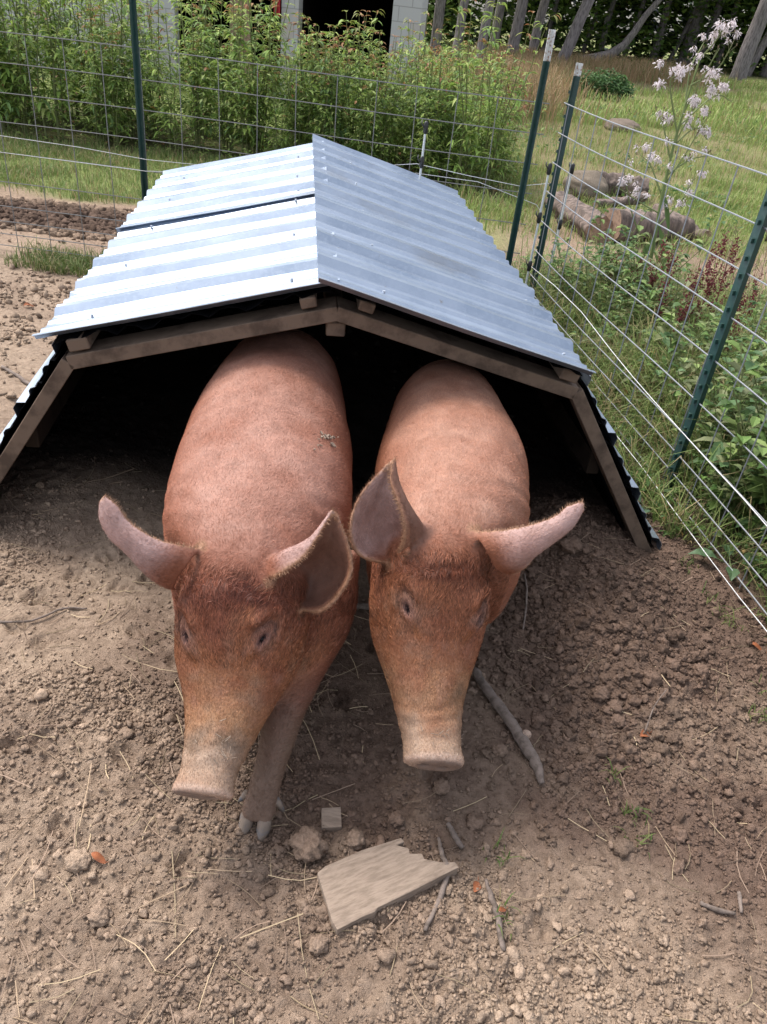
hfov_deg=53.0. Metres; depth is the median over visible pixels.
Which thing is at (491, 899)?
stick
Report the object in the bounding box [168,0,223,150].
tall weed
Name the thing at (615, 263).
amaranth
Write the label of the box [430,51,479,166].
tall weed
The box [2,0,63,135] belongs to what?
tall weed
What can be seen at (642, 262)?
amaranth
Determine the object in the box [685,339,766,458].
weed
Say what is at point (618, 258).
weed
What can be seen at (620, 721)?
soil clod
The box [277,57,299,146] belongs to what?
tall weed
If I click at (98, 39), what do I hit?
tall weed
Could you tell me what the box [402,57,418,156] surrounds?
tall weed
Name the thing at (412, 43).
tall weed
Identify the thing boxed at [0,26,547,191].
undergrowth
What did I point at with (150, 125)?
tall weed
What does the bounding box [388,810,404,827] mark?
soil clod
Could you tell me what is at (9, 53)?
tall weed
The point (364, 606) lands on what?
stick
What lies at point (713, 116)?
grass
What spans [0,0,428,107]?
barn
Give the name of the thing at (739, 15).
woods
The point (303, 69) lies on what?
tall weed
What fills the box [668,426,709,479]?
weed
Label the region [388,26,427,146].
tall weed
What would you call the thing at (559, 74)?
dry grass
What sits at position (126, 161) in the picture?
grass
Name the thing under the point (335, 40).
tall weed
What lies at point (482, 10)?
sky
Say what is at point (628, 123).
boulder
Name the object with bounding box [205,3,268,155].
tall weed
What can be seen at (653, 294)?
weed
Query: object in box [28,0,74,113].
tall weed
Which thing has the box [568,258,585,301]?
weed
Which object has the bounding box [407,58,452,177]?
tall weed
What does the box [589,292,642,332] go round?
weed
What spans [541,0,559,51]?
tree
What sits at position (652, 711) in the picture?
stick
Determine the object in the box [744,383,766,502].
weed
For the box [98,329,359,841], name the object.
pig
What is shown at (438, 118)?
tall weed
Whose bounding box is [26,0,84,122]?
tall weed
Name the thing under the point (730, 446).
weed
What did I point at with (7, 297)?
soil crumbs
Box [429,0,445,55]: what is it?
tree
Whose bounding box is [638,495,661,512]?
dock plant
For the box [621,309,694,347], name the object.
weed
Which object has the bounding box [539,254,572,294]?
weed
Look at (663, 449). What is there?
grass
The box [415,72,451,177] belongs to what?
tall weed
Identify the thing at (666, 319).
weed
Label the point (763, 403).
weed
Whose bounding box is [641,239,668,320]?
amaranth
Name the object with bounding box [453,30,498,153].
tall weed
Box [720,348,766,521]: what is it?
broad leaved weed
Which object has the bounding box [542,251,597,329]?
weed
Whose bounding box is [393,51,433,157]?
tall weed
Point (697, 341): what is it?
weed
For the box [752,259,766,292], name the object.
dry stem
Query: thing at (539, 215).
fence rod
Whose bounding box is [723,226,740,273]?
dry stem
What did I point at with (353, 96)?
tall weed
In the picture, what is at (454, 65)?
tall weed
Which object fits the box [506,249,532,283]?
weed
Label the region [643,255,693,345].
weed
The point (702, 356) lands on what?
weed
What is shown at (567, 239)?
weed
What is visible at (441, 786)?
soil clod
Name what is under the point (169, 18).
tall weed
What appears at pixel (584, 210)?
log
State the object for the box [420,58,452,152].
tall weed
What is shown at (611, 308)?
weed
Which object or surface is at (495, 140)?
tall weed
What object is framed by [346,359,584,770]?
pig
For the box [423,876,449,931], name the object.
stick
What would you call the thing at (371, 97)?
tall weed
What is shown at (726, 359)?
weed
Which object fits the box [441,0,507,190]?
tall weed
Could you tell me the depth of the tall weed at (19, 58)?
7.00 m
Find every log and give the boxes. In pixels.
[544,191,612,242]
[593,191,647,207]
[596,170,649,196]
[602,208,695,243]
[650,203,711,241]
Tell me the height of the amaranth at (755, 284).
0.520 m
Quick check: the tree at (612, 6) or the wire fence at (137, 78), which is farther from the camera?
the tree at (612, 6)
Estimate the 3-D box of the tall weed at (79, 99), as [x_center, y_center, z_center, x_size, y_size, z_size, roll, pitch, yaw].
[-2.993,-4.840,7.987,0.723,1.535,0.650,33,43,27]
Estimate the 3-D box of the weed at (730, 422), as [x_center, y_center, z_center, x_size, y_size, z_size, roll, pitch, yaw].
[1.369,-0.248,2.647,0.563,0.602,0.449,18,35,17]
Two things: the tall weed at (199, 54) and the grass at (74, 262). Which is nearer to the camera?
the grass at (74, 262)
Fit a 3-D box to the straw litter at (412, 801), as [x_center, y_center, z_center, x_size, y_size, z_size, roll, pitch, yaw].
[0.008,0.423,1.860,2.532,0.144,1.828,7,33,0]
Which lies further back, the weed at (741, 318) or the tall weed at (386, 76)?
the tall weed at (386, 76)
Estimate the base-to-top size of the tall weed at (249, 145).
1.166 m
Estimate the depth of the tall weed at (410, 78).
8.40 m
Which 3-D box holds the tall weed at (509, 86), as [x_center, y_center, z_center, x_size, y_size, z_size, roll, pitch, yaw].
[0.935,-3.816,7.331,0.734,1.306,0.444,18,35,17]
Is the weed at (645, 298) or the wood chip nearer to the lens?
the wood chip
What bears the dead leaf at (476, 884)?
on the ground at (176, 381)
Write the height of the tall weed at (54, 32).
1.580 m
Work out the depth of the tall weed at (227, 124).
7.47 m
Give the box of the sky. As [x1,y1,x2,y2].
[434,0,748,46]
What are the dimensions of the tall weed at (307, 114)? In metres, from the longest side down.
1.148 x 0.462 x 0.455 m
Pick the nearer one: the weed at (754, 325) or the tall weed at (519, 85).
the weed at (754, 325)
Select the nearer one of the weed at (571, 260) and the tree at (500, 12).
the weed at (571, 260)
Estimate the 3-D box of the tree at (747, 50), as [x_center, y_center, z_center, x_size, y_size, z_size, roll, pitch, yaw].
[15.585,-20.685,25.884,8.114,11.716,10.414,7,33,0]
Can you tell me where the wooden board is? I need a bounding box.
[317,838,457,934]
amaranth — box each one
[607,251,620,290]
[623,251,644,305]
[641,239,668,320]
[651,241,682,335]
[667,268,700,357]
[679,241,719,330]
[693,233,729,336]
[702,237,740,341]
[718,283,754,361]
[737,273,763,334]
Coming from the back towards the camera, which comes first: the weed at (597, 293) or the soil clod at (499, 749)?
the weed at (597, 293)
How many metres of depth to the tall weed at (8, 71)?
7.05 m
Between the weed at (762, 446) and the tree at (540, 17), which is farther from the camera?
the tree at (540, 17)
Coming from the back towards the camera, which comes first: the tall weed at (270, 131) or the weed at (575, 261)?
the tall weed at (270, 131)
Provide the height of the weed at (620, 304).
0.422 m
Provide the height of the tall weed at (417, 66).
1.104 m
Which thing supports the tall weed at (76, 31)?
on the ground at (176, 381)
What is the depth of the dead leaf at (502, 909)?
1.46 m
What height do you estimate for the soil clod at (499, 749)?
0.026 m
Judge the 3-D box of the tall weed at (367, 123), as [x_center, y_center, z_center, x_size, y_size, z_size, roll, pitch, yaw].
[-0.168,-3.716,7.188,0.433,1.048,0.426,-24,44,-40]
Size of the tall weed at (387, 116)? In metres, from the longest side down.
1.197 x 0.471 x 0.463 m
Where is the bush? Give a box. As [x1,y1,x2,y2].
[570,67,638,101]
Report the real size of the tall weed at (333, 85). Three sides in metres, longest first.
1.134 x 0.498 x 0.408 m
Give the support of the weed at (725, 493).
on the ground at (176, 381)
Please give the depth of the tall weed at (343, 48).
7.71 m
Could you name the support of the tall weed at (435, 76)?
on the ground at (176, 381)
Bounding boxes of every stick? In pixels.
[0,607,86,622]
[1,365,29,384]
[356,603,368,609]
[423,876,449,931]
[437,837,448,864]
[446,822,463,848]
[472,667,544,784]
[484,879,505,951]
[522,573,527,629]
[644,689,666,730]
[699,901,735,914]
[737,891,742,912]
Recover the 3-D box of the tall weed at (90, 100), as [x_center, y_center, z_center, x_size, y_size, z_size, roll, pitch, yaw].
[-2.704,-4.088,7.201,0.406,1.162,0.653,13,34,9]
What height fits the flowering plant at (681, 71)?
1.675 m
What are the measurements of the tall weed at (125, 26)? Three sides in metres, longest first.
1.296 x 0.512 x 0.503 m
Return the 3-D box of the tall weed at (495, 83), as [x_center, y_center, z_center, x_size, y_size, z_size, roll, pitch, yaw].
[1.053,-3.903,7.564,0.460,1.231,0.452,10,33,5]
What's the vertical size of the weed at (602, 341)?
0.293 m
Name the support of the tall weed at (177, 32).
on the ground at (176, 381)
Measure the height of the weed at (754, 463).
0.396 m
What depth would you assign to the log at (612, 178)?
7.75 m
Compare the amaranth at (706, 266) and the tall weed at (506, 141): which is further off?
the tall weed at (506, 141)
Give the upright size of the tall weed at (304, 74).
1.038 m
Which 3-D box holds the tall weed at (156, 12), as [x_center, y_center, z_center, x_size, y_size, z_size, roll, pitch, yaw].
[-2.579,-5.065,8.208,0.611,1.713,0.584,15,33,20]
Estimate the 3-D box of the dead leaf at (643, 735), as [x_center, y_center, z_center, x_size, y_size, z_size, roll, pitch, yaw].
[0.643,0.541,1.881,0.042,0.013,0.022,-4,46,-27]
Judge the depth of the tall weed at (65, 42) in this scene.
8.09 m
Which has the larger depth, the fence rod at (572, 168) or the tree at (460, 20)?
the tree at (460, 20)
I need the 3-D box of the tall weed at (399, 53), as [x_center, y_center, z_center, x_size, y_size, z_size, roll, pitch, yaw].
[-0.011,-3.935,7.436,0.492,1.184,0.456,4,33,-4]
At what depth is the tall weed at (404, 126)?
7.58 m
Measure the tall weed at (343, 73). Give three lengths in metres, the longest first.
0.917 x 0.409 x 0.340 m
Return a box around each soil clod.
[64,847,91,874]
[86,903,112,927]
[288,825,328,864]
[309,934,328,956]
[346,827,365,850]
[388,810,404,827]
[432,777,449,794]
[492,743,507,756]
[559,536,583,553]
[591,685,609,702]
[610,713,627,727]
[692,663,708,678]
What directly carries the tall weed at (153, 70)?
on the ground at (176, 381)
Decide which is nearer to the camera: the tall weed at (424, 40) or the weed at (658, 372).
the weed at (658, 372)
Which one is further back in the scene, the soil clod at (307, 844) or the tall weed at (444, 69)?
the tall weed at (444, 69)
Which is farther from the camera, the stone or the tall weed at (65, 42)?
the tall weed at (65, 42)
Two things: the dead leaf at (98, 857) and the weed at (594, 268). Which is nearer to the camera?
the dead leaf at (98, 857)
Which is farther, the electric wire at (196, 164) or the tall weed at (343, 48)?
the tall weed at (343, 48)
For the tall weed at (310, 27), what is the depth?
8.03 m
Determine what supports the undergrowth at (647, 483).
on the ground at (176, 381)
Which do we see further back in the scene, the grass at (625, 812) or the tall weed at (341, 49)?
the tall weed at (341, 49)
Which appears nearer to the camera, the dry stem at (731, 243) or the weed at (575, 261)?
the weed at (575, 261)
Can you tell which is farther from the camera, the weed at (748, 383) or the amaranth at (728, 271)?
the amaranth at (728, 271)
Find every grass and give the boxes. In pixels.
[0,127,497,242]
[0,234,103,276]
[448,39,755,129]
[451,98,766,266]
[482,524,766,939]
[484,224,766,624]
[507,63,766,148]
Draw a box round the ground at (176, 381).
[0,19,766,1023]
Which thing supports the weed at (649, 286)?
on the ground at (176, 381)
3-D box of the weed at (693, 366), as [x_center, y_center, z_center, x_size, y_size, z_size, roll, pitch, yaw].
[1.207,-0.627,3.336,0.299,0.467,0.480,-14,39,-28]
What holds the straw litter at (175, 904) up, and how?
on the ground at (176, 381)
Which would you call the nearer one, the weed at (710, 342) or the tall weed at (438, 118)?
the weed at (710, 342)
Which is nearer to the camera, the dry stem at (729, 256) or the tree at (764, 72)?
the dry stem at (729, 256)
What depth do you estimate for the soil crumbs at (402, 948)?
1.55 m
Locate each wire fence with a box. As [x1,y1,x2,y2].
[0,0,555,264]
[528,63,766,614]
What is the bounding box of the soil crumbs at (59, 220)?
[0,195,133,240]
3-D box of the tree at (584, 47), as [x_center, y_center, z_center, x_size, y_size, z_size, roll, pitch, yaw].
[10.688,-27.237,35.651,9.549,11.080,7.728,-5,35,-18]
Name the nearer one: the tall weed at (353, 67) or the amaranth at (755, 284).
the amaranth at (755, 284)
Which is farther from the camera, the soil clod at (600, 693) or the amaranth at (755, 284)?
the amaranth at (755, 284)
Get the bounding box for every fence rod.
[417,120,428,179]
[525,162,551,283]
[543,162,574,300]
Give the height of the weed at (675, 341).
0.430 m
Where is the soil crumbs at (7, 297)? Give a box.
[0,197,707,470]
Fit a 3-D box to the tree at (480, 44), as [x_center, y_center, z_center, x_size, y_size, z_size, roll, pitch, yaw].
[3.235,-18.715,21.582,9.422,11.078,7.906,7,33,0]
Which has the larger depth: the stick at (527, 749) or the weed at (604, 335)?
the weed at (604, 335)
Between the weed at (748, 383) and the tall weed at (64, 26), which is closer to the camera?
the weed at (748, 383)
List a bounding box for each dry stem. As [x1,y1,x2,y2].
[716,239,742,279]
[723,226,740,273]
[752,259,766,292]
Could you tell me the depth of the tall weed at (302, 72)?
7.45 m
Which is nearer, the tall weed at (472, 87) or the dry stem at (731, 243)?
the dry stem at (731, 243)
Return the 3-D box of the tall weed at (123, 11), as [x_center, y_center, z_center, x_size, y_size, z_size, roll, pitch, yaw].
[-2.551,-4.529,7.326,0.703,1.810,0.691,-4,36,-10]
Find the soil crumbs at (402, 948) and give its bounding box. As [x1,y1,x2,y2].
[0,406,766,1023]
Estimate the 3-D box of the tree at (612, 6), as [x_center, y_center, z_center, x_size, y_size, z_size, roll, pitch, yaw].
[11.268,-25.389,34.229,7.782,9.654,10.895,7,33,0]
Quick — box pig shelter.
[0,134,661,553]
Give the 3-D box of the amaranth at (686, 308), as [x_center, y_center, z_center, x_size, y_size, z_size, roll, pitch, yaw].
[1.351,-0.828,3.554,0.098,0.602,0.089,-19,42,-34]
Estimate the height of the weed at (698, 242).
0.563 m
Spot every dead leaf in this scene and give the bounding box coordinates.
[91,852,107,863]
[473,878,480,891]
[498,906,507,911]
[640,729,651,736]
[753,642,766,652]
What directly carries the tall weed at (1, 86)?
on the ground at (176, 381)
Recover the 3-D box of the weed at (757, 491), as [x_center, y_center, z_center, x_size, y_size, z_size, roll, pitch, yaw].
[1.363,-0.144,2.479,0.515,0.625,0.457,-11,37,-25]
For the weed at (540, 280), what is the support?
on the ground at (176, 381)
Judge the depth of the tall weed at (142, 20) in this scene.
8.11 m
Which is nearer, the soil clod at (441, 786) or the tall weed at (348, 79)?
the soil clod at (441, 786)
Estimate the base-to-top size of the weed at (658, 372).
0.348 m
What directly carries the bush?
on the ground at (176, 381)
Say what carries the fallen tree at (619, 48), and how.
on the ground at (176, 381)
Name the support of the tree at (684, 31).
on the ground at (176, 381)
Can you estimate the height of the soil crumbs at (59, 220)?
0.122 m
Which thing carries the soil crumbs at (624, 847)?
on the ground at (176, 381)
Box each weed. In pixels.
[0,0,39,118]
[0,0,45,134]
[0,0,57,117]
[0,1,37,132]
[0,6,30,111]
[0,10,22,132]
[0,17,18,131]
[1,0,29,117]
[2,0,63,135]
[8,0,82,138]
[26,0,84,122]
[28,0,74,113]
[37,0,99,125]
[44,2,79,117]
[57,0,110,131]
[63,0,126,121]
[74,0,117,141]
[76,2,122,141]
[83,0,129,126]
[83,0,155,140]
[91,0,128,106]
[93,0,134,137]
[93,24,133,145]
[114,0,180,136]
[116,0,172,118]
[125,0,195,152]
[128,0,168,126]
[134,0,187,143]
[168,0,212,127]
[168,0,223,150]
[176,0,216,135]
[176,0,223,126]
[177,32,211,145]
[185,0,224,134]
[190,0,256,153]
[205,0,260,128]
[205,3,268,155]
[206,9,249,150]
[231,0,286,153]
[232,21,270,153]
[240,0,296,138]
[244,16,305,153]
[261,37,303,151]
[277,39,315,145]
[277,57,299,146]
[278,38,311,147]
[286,21,317,144]
[288,12,324,143]
[289,31,328,144]
[292,37,312,134]
[296,33,343,143]
[303,15,341,122]
[305,33,353,148]
[306,60,338,140]
[307,43,336,120]
[314,34,348,139]
[317,24,365,147]
[326,24,361,124]
[331,9,384,150]
[331,52,369,144]
[335,53,353,128]
[339,28,375,149]
[344,50,397,157]
[345,11,383,152]
[356,56,388,156]
[357,34,411,157]
[361,40,389,133]
[366,30,423,161]
[366,39,415,161]
[371,49,405,149]
[373,11,438,162]
[375,53,397,137]
[385,75,422,164]
[386,59,430,164]
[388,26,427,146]
[392,53,422,133]
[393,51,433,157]
[397,42,433,172]
[399,41,438,169]
[399,42,434,157]
[402,18,429,109]
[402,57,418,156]
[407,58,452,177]
[409,63,448,172]
[414,48,457,179]
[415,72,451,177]
[416,52,446,156]
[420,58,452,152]
[426,21,480,179]
[426,87,471,179]
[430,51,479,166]
[431,29,468,163]
[437,40,475,161]
[440,39,466,126]
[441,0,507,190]
[441,57,486,173]
[444,33,517,182]
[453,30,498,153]
[459,63,484,143]
[460,66,496,163]
[466,41,513,180]
[468,4,561,191]
[472,50,505,153]
[486,78,525,178]
[487,73,532,185]
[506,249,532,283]
[535,244,608,303]
[535,273,565,303]
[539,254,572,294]
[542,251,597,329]
[544,236,621,307]
[553,237,603,301]
[555,240,651,321]
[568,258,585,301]
[570,320,612,366]
[575,319,629,362]
[579,296,625,324]
[582,200,651,279]
[588,263,702,361]
[588,265,623,288]
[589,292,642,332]
[593,271,665,339]
[595,227,677,302]
[598,225,704,300]
[603,230,665,278]
[604,304,695,368]
[611,323,722,400]
[616,224,690,325]
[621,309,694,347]
[626,385,678,426]
[627,284,696,354]
[630,334,671,390]
[639,268,743,376]
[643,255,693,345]
[646,362,747,426]
[651,322,730,409]
[655,302,732,400]
[660,424,717,465]
[668,357,766,465]
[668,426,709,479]
[675,382,756,506]
[680,312,748,391]
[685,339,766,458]
[687,339,766,426]
[687,340,766,504]
[690,363,766,440]
[694,445,761,523]
[695,435,766,500]
[697,305,766,379]
[697,455,740,504]
[701,398,761,522]
[705,459,760,522]
[716,387,766,542]
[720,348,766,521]
[722,349,766,435]
[725,347,766,437]
[736,344,766,444]
[738,283,766,359]
[738,300,766,393]
[742,534,766,575]
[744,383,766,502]
[748,399,766,476]
[751,438,766,475]
[761,524,766,576]
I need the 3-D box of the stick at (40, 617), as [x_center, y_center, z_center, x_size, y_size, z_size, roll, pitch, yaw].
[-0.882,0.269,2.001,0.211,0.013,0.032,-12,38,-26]
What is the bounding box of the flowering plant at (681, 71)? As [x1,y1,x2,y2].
[616,17,742,275]
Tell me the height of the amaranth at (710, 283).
0.714 m
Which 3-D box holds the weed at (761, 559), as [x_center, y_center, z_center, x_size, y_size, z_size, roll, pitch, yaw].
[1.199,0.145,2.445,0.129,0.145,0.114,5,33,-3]
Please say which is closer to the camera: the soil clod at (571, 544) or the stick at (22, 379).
the soil clod at (571, 544)
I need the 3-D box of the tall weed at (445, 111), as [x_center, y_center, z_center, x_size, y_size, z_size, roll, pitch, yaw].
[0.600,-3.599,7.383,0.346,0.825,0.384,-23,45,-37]
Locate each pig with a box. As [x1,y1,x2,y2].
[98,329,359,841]
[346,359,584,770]
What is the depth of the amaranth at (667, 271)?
3.67 m
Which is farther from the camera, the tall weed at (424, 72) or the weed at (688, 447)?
the tall weed at (424, 72)
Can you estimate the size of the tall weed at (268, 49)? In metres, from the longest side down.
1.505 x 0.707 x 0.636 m
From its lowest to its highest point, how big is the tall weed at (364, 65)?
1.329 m
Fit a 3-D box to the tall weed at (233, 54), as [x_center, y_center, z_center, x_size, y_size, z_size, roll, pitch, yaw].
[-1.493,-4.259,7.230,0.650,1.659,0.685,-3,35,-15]
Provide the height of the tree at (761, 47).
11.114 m
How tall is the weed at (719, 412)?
0.451 m
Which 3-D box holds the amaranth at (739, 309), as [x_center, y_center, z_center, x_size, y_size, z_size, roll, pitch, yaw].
[1.563,-0.754,3.495,0.078,0.579,0.086,-24,43,-38]
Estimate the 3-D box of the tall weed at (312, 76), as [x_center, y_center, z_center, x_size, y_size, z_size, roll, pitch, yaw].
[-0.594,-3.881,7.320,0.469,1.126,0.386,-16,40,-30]
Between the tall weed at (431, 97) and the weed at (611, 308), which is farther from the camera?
the tall weed at (431, 97)
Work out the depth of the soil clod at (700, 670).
2.05 m
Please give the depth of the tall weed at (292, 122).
7.44 m
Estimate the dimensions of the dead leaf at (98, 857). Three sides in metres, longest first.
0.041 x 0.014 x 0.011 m
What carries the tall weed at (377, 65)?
on the ground at (176, 381)
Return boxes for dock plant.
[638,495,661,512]
[688,544,758,580]
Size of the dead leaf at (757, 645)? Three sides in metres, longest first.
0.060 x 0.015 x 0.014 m
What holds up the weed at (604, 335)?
on the ground at (176, 381)
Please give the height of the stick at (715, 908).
0.013 m
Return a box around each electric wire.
[0,135,548,185]
[1,152,539,209]
[532,267,766,525]
[617,436,766,631]
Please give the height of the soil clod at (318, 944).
0.026 m
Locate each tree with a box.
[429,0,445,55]
[449,0,468,61]
[475,0,495,66]
[489,0,505,49]
[507,0,527,51]
[528,0,549,52]
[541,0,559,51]
[557,0,594,65]
[581,0,599,54]
[585,0,661,59]
[598,0,615,51]
[622,0,645,59]
[648,0,671,62]
[666,6,697,63]
[674,0,709,66]
[692,0,724,66]
[712,0,739,69]
[728,0,766,83]
[747,31,766,76]
[758,55,766,76]
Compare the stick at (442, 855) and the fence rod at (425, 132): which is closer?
the stick at (442, 855)
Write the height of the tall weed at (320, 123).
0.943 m
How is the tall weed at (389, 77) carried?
on the ground at (176, 381)
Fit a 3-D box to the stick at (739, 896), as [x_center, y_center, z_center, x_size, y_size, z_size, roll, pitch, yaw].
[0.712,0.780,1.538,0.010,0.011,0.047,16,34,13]
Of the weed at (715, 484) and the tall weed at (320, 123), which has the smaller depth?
the weed at (715, 484)
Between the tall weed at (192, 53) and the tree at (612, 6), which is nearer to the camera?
the tall weed at (192, 53)
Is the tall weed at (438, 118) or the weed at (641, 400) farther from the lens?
the tall weed at (438, 118)
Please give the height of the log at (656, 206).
0.170 m
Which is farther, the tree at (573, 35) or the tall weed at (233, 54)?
the tree at (573, 35)
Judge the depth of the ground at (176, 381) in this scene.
1.76 m
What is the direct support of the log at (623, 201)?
on the ground at (176, 381)
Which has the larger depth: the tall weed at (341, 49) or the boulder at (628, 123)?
the boulder at (628, 123)
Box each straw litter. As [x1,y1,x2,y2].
[0,463,766,1023]
[0,580,370,1023]
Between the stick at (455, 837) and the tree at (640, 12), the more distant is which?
the tree at (640, 12)
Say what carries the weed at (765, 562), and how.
on the ground at (176, 381)
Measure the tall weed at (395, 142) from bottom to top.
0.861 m
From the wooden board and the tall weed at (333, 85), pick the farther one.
the tall weed at (333, 85)
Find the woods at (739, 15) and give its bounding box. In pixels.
[426,0,766,77]
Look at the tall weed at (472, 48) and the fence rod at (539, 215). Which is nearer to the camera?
the fence rod at (539, 215)
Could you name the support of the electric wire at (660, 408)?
attached to the fence rod at (539, 215)
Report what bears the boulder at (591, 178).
on the ground at (176, 381)
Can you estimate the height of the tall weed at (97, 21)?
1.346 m
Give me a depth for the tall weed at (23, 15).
7.81 m
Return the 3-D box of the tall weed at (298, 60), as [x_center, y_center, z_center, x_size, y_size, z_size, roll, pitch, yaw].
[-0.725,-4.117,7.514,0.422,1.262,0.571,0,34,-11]
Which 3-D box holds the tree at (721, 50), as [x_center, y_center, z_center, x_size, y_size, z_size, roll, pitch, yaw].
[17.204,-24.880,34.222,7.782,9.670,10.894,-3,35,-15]
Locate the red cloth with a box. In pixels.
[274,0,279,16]
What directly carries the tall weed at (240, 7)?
on the ground at (176, 381)
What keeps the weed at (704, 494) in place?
on the ground at (176, 381)
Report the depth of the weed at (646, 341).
3.46 m
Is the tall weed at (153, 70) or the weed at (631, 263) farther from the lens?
the tall weed at (153, 70)
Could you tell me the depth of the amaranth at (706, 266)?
3.75 m
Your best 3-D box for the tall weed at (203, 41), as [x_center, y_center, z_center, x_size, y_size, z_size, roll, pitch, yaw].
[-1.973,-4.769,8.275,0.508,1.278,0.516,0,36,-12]
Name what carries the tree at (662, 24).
on the ground at (176, 381)
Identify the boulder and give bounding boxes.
[563,170,608,201]
[604,118,640,132]
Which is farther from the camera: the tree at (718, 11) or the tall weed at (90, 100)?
the tree at (718, 11)
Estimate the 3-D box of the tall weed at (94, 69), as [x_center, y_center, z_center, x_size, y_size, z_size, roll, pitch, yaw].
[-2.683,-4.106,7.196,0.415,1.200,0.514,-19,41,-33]
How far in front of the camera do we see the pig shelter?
2.30 m
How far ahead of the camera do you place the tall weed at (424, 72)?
7.93 m
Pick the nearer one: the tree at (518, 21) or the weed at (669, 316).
the weed at (669, 316)
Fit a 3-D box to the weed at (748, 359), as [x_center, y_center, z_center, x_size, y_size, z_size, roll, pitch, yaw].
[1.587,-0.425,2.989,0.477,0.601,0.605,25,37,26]
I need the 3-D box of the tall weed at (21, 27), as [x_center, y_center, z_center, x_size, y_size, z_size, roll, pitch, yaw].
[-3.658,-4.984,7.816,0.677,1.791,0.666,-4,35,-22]
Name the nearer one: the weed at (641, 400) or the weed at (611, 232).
the weed at (641, 400)
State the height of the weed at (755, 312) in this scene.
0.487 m
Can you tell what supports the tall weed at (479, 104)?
on the ground at (176, 381)
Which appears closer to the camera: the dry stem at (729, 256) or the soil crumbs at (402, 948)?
the soil crumbs at (402, 948)
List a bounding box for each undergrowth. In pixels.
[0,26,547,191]
[513,244,766,606]
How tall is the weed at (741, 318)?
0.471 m
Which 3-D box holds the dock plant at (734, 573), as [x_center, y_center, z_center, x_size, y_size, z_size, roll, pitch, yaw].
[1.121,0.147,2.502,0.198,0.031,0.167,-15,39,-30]
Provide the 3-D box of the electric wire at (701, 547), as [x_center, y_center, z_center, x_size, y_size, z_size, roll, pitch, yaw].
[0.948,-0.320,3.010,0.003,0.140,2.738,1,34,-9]
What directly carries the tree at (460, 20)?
on the ground at (176, 381)
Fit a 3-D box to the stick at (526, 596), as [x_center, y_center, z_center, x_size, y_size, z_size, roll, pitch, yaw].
[0.409,0.257,2.224,0.013,0.026,0.230,10,33,4]
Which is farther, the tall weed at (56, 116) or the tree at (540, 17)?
the tree at (540, 17)
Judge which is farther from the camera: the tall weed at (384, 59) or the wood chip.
the tall weed at (384, 59)
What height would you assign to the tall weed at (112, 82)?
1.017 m
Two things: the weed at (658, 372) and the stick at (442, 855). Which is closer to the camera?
the stick at (442, 855)
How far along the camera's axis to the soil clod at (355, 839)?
1.54 m
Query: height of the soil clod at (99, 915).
0.032 m
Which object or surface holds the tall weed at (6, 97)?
on the ground at (176, 381)
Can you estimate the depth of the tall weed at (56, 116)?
7.08 m
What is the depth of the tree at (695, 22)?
36.46 m
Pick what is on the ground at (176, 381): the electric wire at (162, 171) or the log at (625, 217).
the log at (625, 217)
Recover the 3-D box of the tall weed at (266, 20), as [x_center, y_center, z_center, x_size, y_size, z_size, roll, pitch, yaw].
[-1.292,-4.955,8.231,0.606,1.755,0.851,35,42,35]
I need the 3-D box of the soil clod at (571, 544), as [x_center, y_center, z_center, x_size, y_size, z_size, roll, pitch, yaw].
[0.576,0.101,2.356,0.073,0.052,0.075,-18,41,-33]
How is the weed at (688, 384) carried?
on the ground at (176, 381)
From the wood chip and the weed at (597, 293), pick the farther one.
the weed at (597, 293)
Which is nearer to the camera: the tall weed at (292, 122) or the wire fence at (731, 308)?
the wire fence at (731, 308)
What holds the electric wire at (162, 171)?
attached to the wire fence at (137, 78)
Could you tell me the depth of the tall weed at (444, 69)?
8.06 m
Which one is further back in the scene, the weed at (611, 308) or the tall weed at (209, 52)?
the tall weed at (209, 52)
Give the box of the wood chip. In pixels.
[321,807,341,830]
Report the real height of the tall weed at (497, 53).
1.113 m
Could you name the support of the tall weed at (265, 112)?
on the ground at (176, 381)
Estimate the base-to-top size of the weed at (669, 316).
0.574 m
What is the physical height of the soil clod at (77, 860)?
0.036 m
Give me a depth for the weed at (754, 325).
3.36 m
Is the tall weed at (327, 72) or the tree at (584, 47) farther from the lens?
the tree at (584, 47)
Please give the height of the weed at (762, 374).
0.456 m
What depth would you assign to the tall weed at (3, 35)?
7.79 m
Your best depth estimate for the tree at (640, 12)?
36.28 m
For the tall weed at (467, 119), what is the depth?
7.69 m
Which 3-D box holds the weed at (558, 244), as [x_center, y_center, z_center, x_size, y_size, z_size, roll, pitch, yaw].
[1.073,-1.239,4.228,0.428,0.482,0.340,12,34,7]
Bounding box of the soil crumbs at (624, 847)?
[440,494,766,876]
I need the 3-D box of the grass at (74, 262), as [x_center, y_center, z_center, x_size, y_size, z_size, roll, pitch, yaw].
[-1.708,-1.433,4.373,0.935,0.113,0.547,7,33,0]

